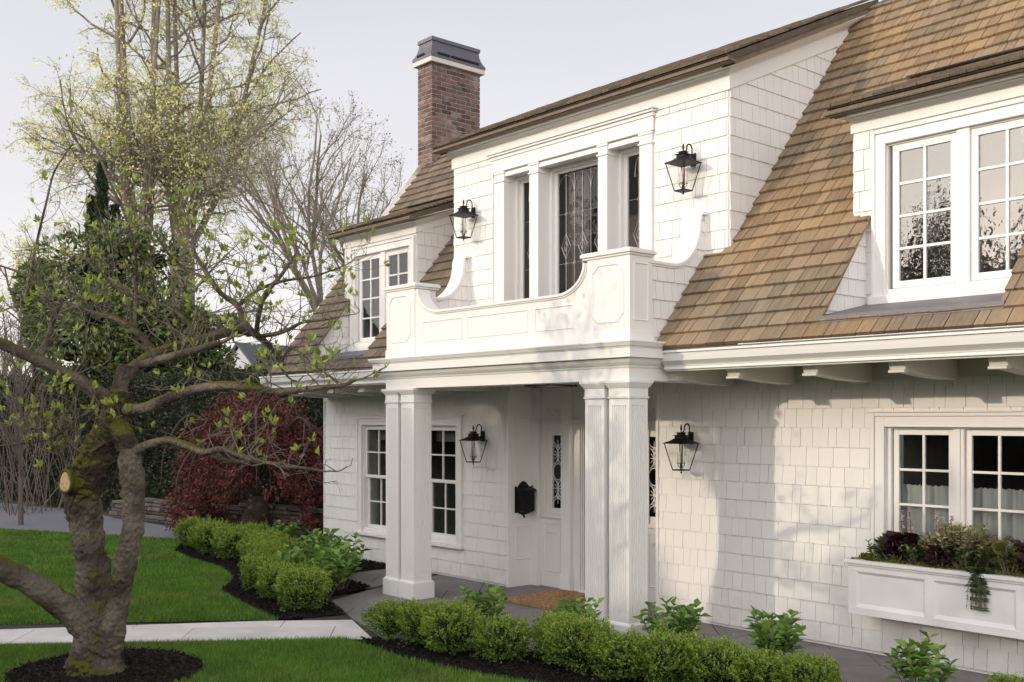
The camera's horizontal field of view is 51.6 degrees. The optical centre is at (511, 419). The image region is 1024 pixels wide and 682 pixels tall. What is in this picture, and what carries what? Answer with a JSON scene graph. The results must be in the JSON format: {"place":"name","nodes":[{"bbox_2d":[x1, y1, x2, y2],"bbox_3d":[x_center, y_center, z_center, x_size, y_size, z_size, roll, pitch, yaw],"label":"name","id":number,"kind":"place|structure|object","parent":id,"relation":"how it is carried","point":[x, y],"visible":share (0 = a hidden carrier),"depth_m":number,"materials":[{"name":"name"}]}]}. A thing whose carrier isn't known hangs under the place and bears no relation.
{"place":"outdoors","nodes":[
{"label":"outdoors","id":0,"kind":"place"},
{"bbox_2d":[0,503,185,538],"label":"driveway","id":1,"kind":"structure","parent":0,"point":[48,519],"depth_m":21.48,"materials":[{"name":"grey asphalt"}]},
{"bbox_2d":[0,295,59,524],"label":"sapling","id":2,"kind":"object","parent":1,"relation":"on","point":[18,449],"visible":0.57,"depth_m":21.16,"materials":[{"name":"brown plant"}]},
{"bbox_2d":[0,528,189,571],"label":"grass","id":3,"kind":"structure","parent":0,"point":[39,553],"depth_m":17.14,"materials":[{"name":"green plant"}]},
{"bbox_2d":[0,531,278,624],"bbox_3d":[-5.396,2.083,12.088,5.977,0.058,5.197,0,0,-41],"label":"grass","id":4,"kind":"structure","parent":0,"point":[163,583],"depth_m":12.42,"materials":[{"name":"green plant"}]},
{"bbox_2d":[0,619,370,646],"bbox_3d":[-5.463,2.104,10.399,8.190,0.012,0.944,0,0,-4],"label":"garden path","id":5,"kind":"structure","parent":0,"point":[214,631],"depth_m":10.50,"materials":[{"name":"grey concrete"}]},
{"bbox_2d":[0,633,541,681],"bbox_3d":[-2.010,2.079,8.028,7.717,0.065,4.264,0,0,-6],"label":"grass","id":6,"kind":"structure","parent":0,"point":[229,652],"depth_m":9.14,"materials":[{"name":"green plant"}]},
{"bbox_2d":[3,646,203,681],"bbox_3d":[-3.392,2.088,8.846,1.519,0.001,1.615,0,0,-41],"label":"mulch bed","id":7,"kind":"object","parent":6,"relation":"on","point":[122,658],"visible":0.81,"depth_m":8.86,"materials":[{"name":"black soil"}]},
{"bbox_2d":[0,98,390,677],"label":"magnolia tree","id":8,"kind":"object","parent":7,"relation":"on","point":[91,615],"visible":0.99,"depth_m":8.66,"materials":[{"name":"green plant"}]},
{"bbox_2d":[347,569,433,588],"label":"porch paving","id":9,"kind":"structure","parent":0,"point":[373,578],"depth_m":14.10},
{"bbox_2d":[6,435,902,681],"bbox_3d":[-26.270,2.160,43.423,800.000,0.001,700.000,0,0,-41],"label":"ground","id":10,"kind":"structure","parent":0,"point":[352,592],"depth_m":11.34,"materials":[{"name":"brown soil"}]},
{"bbox_2d":[0,498,311,542],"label":"verge","id":11,"kind":"structure","parent":10,"relation":"on","point":[105,510],"depth_m":25.74,"materials":[{"name":"soil"}]},
{"bbox_2d":[7,259,59,382],"bbox_3d":[-13.861,-1.304,31.019,1.589,6.808,2.475,0,0,-9],"label":"evergreen tree","id":12,"kind":"object","parent":11,"relation":"on","point":[23,282],"visible":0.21,"depth_m":30.59,"materials":[{"name":"green plant"}]},
{"bbox_2d":[0,296,68,381],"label":"bare tree","id":13,"kind":"object","parent":11,"relation":"on","point":[23,341],"visible":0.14,"depth_m":33.58,"materials":[{"name":"brown plant"}]},
{"bbox_2d":[0,380,117,515],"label":"bare shrub","id":14,"kind":"object","parent":11,"relation":"on","point":[8,498],"visible":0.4,"depth_m":24.77,"materials":[{"name":"brown plant"}]},
{"bbox_2d":[0,186,127,346],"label":"bare tree","id":15,"kind":"object","parent":11,"relation":"on","point":[19,263],"visible":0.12,"depth_m":35.96,"materials":[{"name":"brown plant"}]},
{"bbox_2d":[79,194,95,360],"bbox_3d":[-12.035,-2.188,30.305,0.729,8.576,0.706,0,0,-11],"label":"cypress","id":16,"kind":"object","parent":11,"relation":"on","point":[90,204],"visible":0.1,"depth_m":30.20,"materials":[{"name":"green plant"}]},
{"bbox_2d":[88,161,114,371],"bbox_3d":[-11.594,-2.643,30.011,0.821,9.485,0.865,0,0,-9],"label":"cypress","id":17,"kind":"object","parent":11,"relation":"on","point":[102,184],"visible":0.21,"depth_m":29.88,"materials":[{"name":"green plant"}]},
{"bbox_2d":[10,210,215,401],"bbox_3d":[-10.796,-1.837,29.235,5.345,7.873,5.187,0,0,-41],"label":"evergreen tree","id":18,"kind":"object","parent":11,"relation":"on","point":[69,351],"visible":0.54,"depth_m":28.17,"materials":[{"name":"green plant"}]},
{"bbox_2d":[109,202,124,354],"bbox_3d":[-11.432,-2.089,30.497,0.786,8.378,0.805,0,0,-41],"label":"cypress","id":19,"kind":"object","parent":11,"relation":"on","point":[115,207],"visible":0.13,"depth_m":30.40,"materials":[{"name":"green plant"}]},
{"bbox_2d":[0,0,295,373],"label":"lime tree","id":20,"kind":"object","parent":11,"relation":"on","point":[150,180],"visible":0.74,"depth_m":34.23,"materials":[{"name":"green plant"}]},
{"bbox_2d":[0,460,318,510],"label":"ivy bank","id":21,"kind":"structure","parent":11,"relation":"on","point":[153,490],"depth_m":24.66,"materials":[{"name":"green plant"}]},
{"bbox_2d":[0,365,322,503],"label":"tall hedge","id":22,"kind":"object","parent":11,"relation":"on","point":[167,418],"visible":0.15,"depth_m":26.08,"materials":[{"name":"green plant"}]},
{"bbox_2d":[8,0,335,364],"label":"lime tree","id":23,"kind":"object","parent":11,"relation":"on","point":[247,108],"visible":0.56,"depth_m":35.42,"materials":[{"name":"green plant"}]},
{"bbox_2d":[165,302,243,381],"bbox_3d":[-8.305,-0.588,29.130,2.672,5.375,1.972,0,0,8],"label":"evergreen tree","id":24,"kind":"object","parent":11,"relation":"on","point":[213,356],"visible":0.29,"depth_m":28.83,"materials":[{"name":"green plant"}]},
{"bbox_2d":[109,498,322,537],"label":"stone wall","id":25,"kind":"structure","parent":11,"relation":"on","point":[152,510],"depth_m":20.06,"materials":[{"name":"stone"}]},
{"bbox_2d":[158,385,322,540],"bbox_3d":[-4.638,0.760,19.033,3.265,2.959,3.567,0,0,-41],"label":"japanese maple","id":26,"kind":"object","parent":11,"relation":"on","point":[253,483],"visible":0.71,"depth_m":18.53,"materials":[{"name":"red plant"}]},
{"bbox_2d":[124,48,411,310],"bbox_3d":[-5.254,-3.773,29.600,8.233,11.747,7.945,0,0,2],"label":"bare tree","id":27,"kind":"object","parent":11,"relation":"on","point":[274,199],"visible":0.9,"depth_m":28.41,"materials":[{"name":"brown plant"}]},
{"bbox_2d":[250,347,289,376],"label":"evergreen tree","id":28,"kind":"object","parent":11,"relation":"on","point":[267,361],"visible":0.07,"depth_m":24.75,"materials":[{"name":"green plant"}]},
{"bbox_2d":[224,342,287,370],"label":"neighbour house","id":29,"kind":"structure","parent":10,"relation":"on","point":[245,355],"depth_m":50.09,"materials":[{"name":"stone"}]},
{"bbox_2d":[175,541,385,620],"bbox_3d":[-3.107,2.096,15.202,2.656,0.001,7.968,0,0,-25],"label":"mulch bed","id":30,"kind":"object","parent":10,"relation":"on","point":[280,602],"visible":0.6,"depth_m":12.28,"materials":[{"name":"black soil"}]},
{"bbox_2d":[172,515,215,547],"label":"boxwood shrub","id":31,"kind":"object","parent":30,"relation":"on","point":[182,528],"visible":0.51,"depth_m":17.09,"materials":[{"name":"green plant"}]},
{"bbox_2d":[186,518,231,553],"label":"boxwood shrub","id":32,"kind":"object","parent":30,"relation":"on","point":[201,538],"visible":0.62,"depth_m":16.29,"materials":[{"name":"green plant"}]},
{"bbox_2d":[209,522,262,559],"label":"boxwood shrub","id":33,"kind":"object","parent":30,"relation":"on","point":[227,540],"visible":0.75,"depth_m":15.63,"materials":[{"name":"green plant"}]},
{"bbox_2d":[238,520,269,531],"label":"boxwood shrub","id":34,"kind":"object","parent":30,"relation":"on","point":[251,525],"visible":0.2,"depth_m":17.36,"materials":[{"name":"green plant"}]},
{"bbox_2d":[235,531,280,563],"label":"boxwood shrub","id":35,"kind":"object","parent":30,"relation":"on","point":[248,540],"visible":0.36,"depth_m":15.02,"materials":[{"name":"green plant"}]},
{"bbox_2d":[236,551,284,591],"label":"boxwood shrub","id":36,"kind":"object","parent":30,"relation":"on","point":[251,574],"visible":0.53,"depth_m":12.83,"materials":[{"name":"green plant"}]},
{"bbox_2d":[242,537,283,558],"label":"boxwood shrub","id":37,"kind":"object","parent":30,"relation":"on","point":[256,545],"visible":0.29,"depth_m":14.37,"materials":[{"name":"green plant"}]},
{"bbox_2d":[245,541,290,565],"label":"boxwood shrub","id":38,"kind":"object","parent":30,"relation":"on","point":[263,550],"visible":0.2,"depth_m":13.86,"materials":[{"name":"green plant"}]},
{"bbox_2d":[253,526,286,538],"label":"boxwood shrub","id":39,"kind":"object","parent":30,"relation":"on","point":[272,531],"visible":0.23,"depth_m":16.45,"materials":[{"name":"green plant"}]},
{"bbox_2d":[255,558,304,600],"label":"boxwood shrub","id":40,"kind":"object","parent":30,"relation":"on","point":[268,582],"visible":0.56,"depth_m":12.13,"materials":[{"name":"green plant"}]},
{"bbox_2d":[267,519,300,538],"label":"hydrangea shrub","id":41,"kind":"object","parent":30,"relation":"on","point":[290,528],"visible":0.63,"depth_m":17.12,"materials":[{"name":"green plant"}]},
{"bbox_2d":[275,534,301,553],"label":"boxwood shrub","id":42,"kind":"object","parent":30,"relation":"on","point":[290,541],"visible":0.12,"depth_m":15.52,"materials":[{"name":"green plant"}]},
{"bbox_2d":[277,541,323,568],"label":"hydrangea shrub","id":43,"kind":"object","parent":30,"relation":"on","point":[307,550],"visible":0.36,"depth_m":12.95,"materials":[{"name":"green plant"}]},
{"bbox_2d":[272,560,331,610],"bbox_3d":[-2.305,1.836,11.637,0.685,0.553,0.688,0,0,-4],"label":"boxwood shrub","id":44,"kind":"object","parent":30,"relation":"on","point":[302,588],"visible":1,"depth_m":11.49,"materials":[{"name":"green plant"}]},
{"bbox_2d":[296,527,341,553],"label":"hydrangea shrub","id":45,"kind":"object","parent":30,"relation":"on","point":[308,539],"visible":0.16,"depth_m":14.35,"materials":[{"name":"green plant"}]},
{"bbox_2d":[298,548,352,598],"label":"hydrangea shrub","id":46,"kind":"object","parent":30,"relation":"on","point":[323,563],"visible":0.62,"depth_m":12.44,"materials":[{"name":"green plant"}]},
{"bbox_2d":[312,541,362,589],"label":"hydrangea shrub","id":47,"kind":"object","parent":30,"relation":"on","point":[348,555],"visible":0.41,"depth_m":12.95,"materials":[{"name":"green plant"}]},
{"bbox_2d":[311,531,371,577],"bbox_3d":[-2.299,1.782,13.840,0.672,0.670,0.699,0,0,44],"label":"hydrangea shrub","id":48,"kind":"object","parent":30,"relation":"on","point":[329,542],"visible":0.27,"depth_m":13.86,"materials":[{"name":"green plant"}]},
{"bbox_2d":[269,146,397,286],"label":"bare tree","id":49,"kind":"object","parent":10,"relation":"on","point":[341,259],"visible":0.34,"depth_m":41.19,"materials":[{"name":"brown plant"}]},
{"bbox_2d":[361,636,846,681],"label":"mulch bed","id":50,"kind":"object","parent":10,"relation":"on","point":[492,673],"visible":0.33,"depth_m":9.00,"materials":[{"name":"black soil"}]},
{"bbox_2d":[359,595,417,640],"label":"boxwood shrub","id":51,"kind":"object","parent":50,"relation":"on","point":[386,615],"visible":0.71,"depth_m":10.00,"materials":[{"name":"green plant"}]},
{"bbox_2d":[394,597,449,646],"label":"boxwood shrub","id":52,"kind":"object","parent":50,"relation":"on","point":[413,623],"visible":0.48,"depth_m":9.70,"materials":[{"name":"green plant"}]},
{"bbox_2d":[418,594,487,654],"bbox_3d":[-0.527,1.835,9.406,0.639,0.555,0.642,0,0,-10],"label":"boxwood shrub","id":53,"kind":"object","parent":50,"relation":"on","point":[454,628],"visible":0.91,"depth_m":9.29,"materials":[{"name":"green plant"}]},
{"bbox_2d":[469,610,534,663],"bbox_3d":[-0.084,1.890,9.182,0.575,0.441,0.584,0,0,6],"label":"boxwood shrub","id":54,"kind":"object","parent":50,"relation":"on","point":[502,637],"visible":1,"depth_m":9.06,"materials":[{"name":"green plant"}]},
{"bbox_2d":[529,608,589,663],"bbox_3d":[0.428,1.869,9.149,0.575,0.483,0.572,0,0,21],"label":"boxwood shrub","id":55,"kind":"object","parent":50,"relation":"on","point":[536,635],"visible":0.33,"depth_m":9.08,"materials":[{"name":"green plant"}]},
{"bbox_2d":[538,607,613,675],"bbox_3d":[0.550,1.845,8.803,0.619,0.535,0.616,0,0,37],"label":"boxwood shrub","id":56,"kind":"object","parent":50,"relation":"on","point":[573,641],"visible":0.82,"depth_m":8.69,"materials":[{"name":"green plant"}]},
{"bbox_2d":[550,597,604,632],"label":"hydrangea shrub","id":57,"kind":"object","parent":50,"relation":"on","point":[578,607],"visible":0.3,"depth_m":9.70,"materials":[{"name":"green plant"}]},
{"bbox_2d":[584,625,656,681],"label":"boxwood shrub","id":58,"kind":"object","parent":50,"relation":"on","point":[612,656],"visible":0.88,"depth_m":8.40,"materials":[{"name":"green plant"}]},
{"bbox_2d":[622,623,705,681],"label":"boxwood shrub","id":59,"kind":"object","parent":50,"relation":"on","point":[663,662],"visible":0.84,"depth_m":8.14,"materials":[{"name":"green plant"}]},
{"bbox_2d":[632,596,711,644],"bbox_3d":[1.437,1.836,9.360,0.580,0.556,0.558,0,0,-20],"label":"hydrangea shrub","id":60,"kind":"object","parent":50,"relation":"on","point":[684,620],"visible":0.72,"depth_m":9.32,"materials":[{"name":"green plant"}]},
{"bbox_2d":[680,629,751,681],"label":"boxwood shrub","id":61,"kind":"object","parent":50,"relation":"on","point":[715,663],"visible":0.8,"depth_m":7.98,"materials":[{"name":"green plant"}]},
{"bbox_2d":[727,643,797,681],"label":"boxwood shrub","id":62,"kind":"object","parent":50,"relation":"on","point":[762,668],"visible":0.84,"depth_m":7.83,"materials":[{"name":"green plant"}]},
{"bbox_2d":[774,648,843,681],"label":"boxwood shrub","id":63,"kind":"object","parent":50,"relation":"on","point":[804,672],"visible":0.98,"depth_m":7.66,"materials":[{"name":"green plant"}]},
{"bbox_2d":[984,670,1023,681],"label":"boxwood shrub","id":64,"kind":"object","parent":50,"relation":"on","point":[1003,678],"visible":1,"depth_m":7.62,"materials":[{"name":"green plant"}]},
{"bbox_2d":[459,582,507,620],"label":"hydrangea shrub","id":65,"kind":"object","parent":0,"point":[490,603],"visible":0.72,"depth_m":10.33,"materials":[{"name":"green plant"}]},
{"bbox_2d":[0,0,1023,385],"label":"sky","id":66,"kind":"structure","parent":0,"point":[534,54],"materials":[{"name":"white"}]},
{"bbox_2d":[303,569,756,650],"bbox_3d":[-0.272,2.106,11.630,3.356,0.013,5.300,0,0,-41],"label":"porch paving","id":67,"kind":"structure","parent":0,"point":[448,588],"depth_m":12.24,"materials":[{"name":"concrete"}]},
{"bbox_2d":[506,589,584,611],"bbox_3d":[0.634,2.066,12.072,0.903,0.056,1.184,0,0,-41],"label":"doormat","id":68,"kind":"object","parent":67,"relation":"on","point":[546,600],"visible":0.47,"depth_m":12.16,"materials":[{"name":"wicker"}]},
{"bbox_2d":[259,0,1023,680],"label":"house","id":69,"kind":"structure","parent":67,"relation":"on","point":[861,172],"depth_m":10.48,"materials":[{"name":"white paint"}]},
{"bbox_2d":[348,235,415,351],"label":"window","id":70,"kind":"structure","parent":69,"relation":"in","point":[371,300],"depth_m":15.46,"materials":[{"name":"white paint"}]},
{"bbox_2d":[354,415,463,549],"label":"window","id":71,"kind":"structure","parent":69,"relation":"in","point":[447,509],"depth_m":15.75,"materials":[{"name":"white paint"}]},
{"bbox_2d":[449,199,477,240],"bbox_3d":[-0.590,-2.488,13.179,0.299,0.525,0.268,0,0,-41],"label":"wall lantern","id":72,"kind":"object","parent":69,"relation":"attached to","point":[463,212],"depth_m":13.16,"materials":[{"name":"metal"}]},
{"bbox_2d":[459,424,487,464],"bbox_3d":[-0.482,0.317,13.547,0.299,0.525,0.268,0,0,-41],"label":"wall lantern","id":73,"kind":"object","parent":69,"relation":"attached to","point":[473,436],"depth_m":13.52,"materials":[{"name":"metal"}]},
{"bbox_2d":[515,481,536,517],"bbox_3d":[0.180,1.007,13.363,0.308,0.464,0.123,0,0,-41],"label":"mailbox","id":74,"kind":"object","parent":69,"relation":"attached to","point":[524,497],"visible":1,"depth_m":13.32,"materials":[{"name":"metal"}]},
{"bbox_2d":[524,384,576,386],"bbox_3d":[0.410,-0.420,11.256,0.400,0.130,0.400,0,0,-41],"label":"ceiling light","id":75,"kind":"object","parent":69,"relation":"attached to","point":[551,385],"visible":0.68,"depth_m":11.17,"materials":[{"name":"metal"}]},
{"bbox_2d":[578,423,584,592],"bbox_3d":[1.117,1.070,12.660,0.150,2.060,0.770,0,0,-41],"label":"door","id":76,"kind":"structure","parent":69,"relation":"in","point":[581,589],"depth_m":12.90,"materials":[{"name":"white paint"}]},
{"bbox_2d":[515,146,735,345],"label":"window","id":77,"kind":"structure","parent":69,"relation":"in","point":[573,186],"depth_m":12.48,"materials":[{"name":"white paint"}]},
{"bbox_2d":[663,423,699,473],"bbox_3d":[1.762,0.297,10.969,0.299,0.525,0.268,0,0,-41],"label":"wall lantern","id":78,"kind":"object","parent":69,"relation":"attached to","point":[681,438],"depth_m":10.94,"materials":[{"name":"metal"}]},
{"bbox_2d":[664,143,701,194],"bbox_3d":[1.713,-2.498,10.534,0.299,0.525,0.268,0,0,-41],"label":"wall lantern","id":79,"kind":"object","parent":69,"relation":"attached to","point":[683,159],"depth_m":10.51,"materials":[{"name":"metal"}]},
{"bbox_2d":[844,556,1023,639],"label":"window box","id":80,"kind":"object","parent":69,"relation":"attached to","point":[930,596],"visible":0.93,"depth_m":8.72,"materials":[{"name":"white paint"}]},
{"bbox_2d":[866,537,887,558],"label":"pansy plant","id":81,"kind":"object","parent":80,"relation":"in","point":[875,553],"visible":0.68,"depth_m":9.21,"materials":[{"name":"green plant"}]},
{"bbox_2d":[869,530,917,559],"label":"coral bells plant","id":82,"kind":"object","parent":80,"relation":"in","point":[889,542],"visible":0.73,"depth_m":9.05,"materials":[{"name":"purple plant"}]},
{"bbox_2d":[890,534,930,561],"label":"coral bells plant","id":83,"kind":"object","parent":80,"relation":"in","point":[905,539],"visible":0.3,"depth_m":9.02,"materials":[{"name":"purple plant"}]},
{"bbox_2d":[898,540,936,563],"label":"leafy plant","id":84,"kind":"object","parent":80,"relation":"in","point":[913,556],"visible":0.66,"depth_m":8.94,"materials":[{"name":"green plant"}]},
{"bbox_2d":[899,507,961,541],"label":"foam flower","id":85,"kind":"object","parent":80,"relation":"in","point":[909,512],"visible":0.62,"depth_m":9.10,"materials":[{"name":"plant"}]},
{"bbox_2d":[850,552,1023,576],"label":"moss cover","id":86,"kind":"object","parent":80,"relation":"on","point":[870,557],"visible":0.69,"depth_m":8.87,"materials":[{"name":"green plant"}]},
{"bbox_2d":[917,543,958,566],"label":"coral bells plant","id":87,"kind":"object","parent":80,"relation":"in","point":[938,558],"visible":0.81,"depth_m":8.68,"materials":[{"name":"purple plant"}]},
{"bbox_2d":[919,530,957,555],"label":"variegated shrub","id":88,"kind":"object","parent":80,"relation":"in","point":[928,539],"visible":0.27,"depth_m":8.81,"materials":[{"name":"green plant"}]},
{"bbox_2d":[931,521,991,565],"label":"variegated shrub","id":89,"kind":"object","parent":80,"relation":"in","point":[959,537],"visible":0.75,"depth_m":8.66,"materials":[{"name":"green plant"}]},
{"bbox_2d":[940,543,985,569],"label":"leafy plant","id":90,"kind":"object","parent":80,"relation":"in","point":[959,553],"visible":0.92,"depth_m":8.56,"materials":[{"name":"green plant"}]},
{"bbox_2d":[965,566,996,611],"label":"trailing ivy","id":91,"kind":"object","parent":80,"relation":"in","point":[979,583],"visible":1,"depth_m":8.41,"materials":[{"name":"green plant"}]},
{"bbox_2d":[971,547,993,568],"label":"shrub","id":92,"kind":"object","parent":80,"relation":"in","point":[985,562],"visible":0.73,"depth_m":8.50,"materials":[{"name":"green plant"}]},
{"bbox_2d":[964,534,1015,568],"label":"fern","id":93,"kind":"object","parent":80,"relation":"in","point":[995,538],"visible":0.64,"depth_m":8.53,"materials":[{"name":"green plant"}]},
{"bbox_2d":[983,537,1023,574],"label":"yellow plant","id":94,"kind":"object","parent":80,"relation":"in","point":[999,552],"visible":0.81,"depth_m":8.34,"materials":[{"name":"green plant"}]},
{"bbox_2d":[1002,547,1023,573],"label":"leafy plant","id":95,"kind":"object","parent":80,"relation":"in","point":[1017,563],"visible":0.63,"depth_m":8.29,"materials":[{"name":"green plant"}]},
{"bbox_2d":[1009,540,1023,569],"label":"coral bells plant","id":96,"kind":"object","parent":80,"relation":"in","point":[1020,549],"visible":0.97,"depth_m":8.28,"materials":[{"name":"purple plant"}]},
{"bbox_2d":[868,98,1023,304],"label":"window","id":97,"kind":"structure","parent":69,"relation":"in","point":[958,178],"depth_m":9.16,"materials":[{"name":"white paint"}]},
{"bbox_2d":[868,410,1023,568],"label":"window","id":98,"kind":"structure","parent":69,"relation":"in","point":[967,466],"depth_m":9.27,"materials":[{"name":"white paint"}]},
{"bbox_2d":[705,635,1009,681],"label":"side paving","id":99,"kind":"structure","parent":0,"point":[857,666],"depth_m":9.06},
{"bbox_2d":[743,606,807,658],"bbox_3d":[2.204,1.851,8.881,0.524,0.526,0.549,0,0,-4],"label":"hydrangea shrub","id":100,"kind":"object","parent":99,"relation":"on","point":[780,632],"visible":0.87,"depth_m":8.79,"materials":[{"name":"green plant"}]},
{"bbox_2d":[882,630,960,681],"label":"hydrangea shrub","id":101,"kind":"object","parent":99,"relation":"on","point":[912,670],"visible":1,"depth_m":7.95,"materials":[{"name":"green plant"}]}
]}

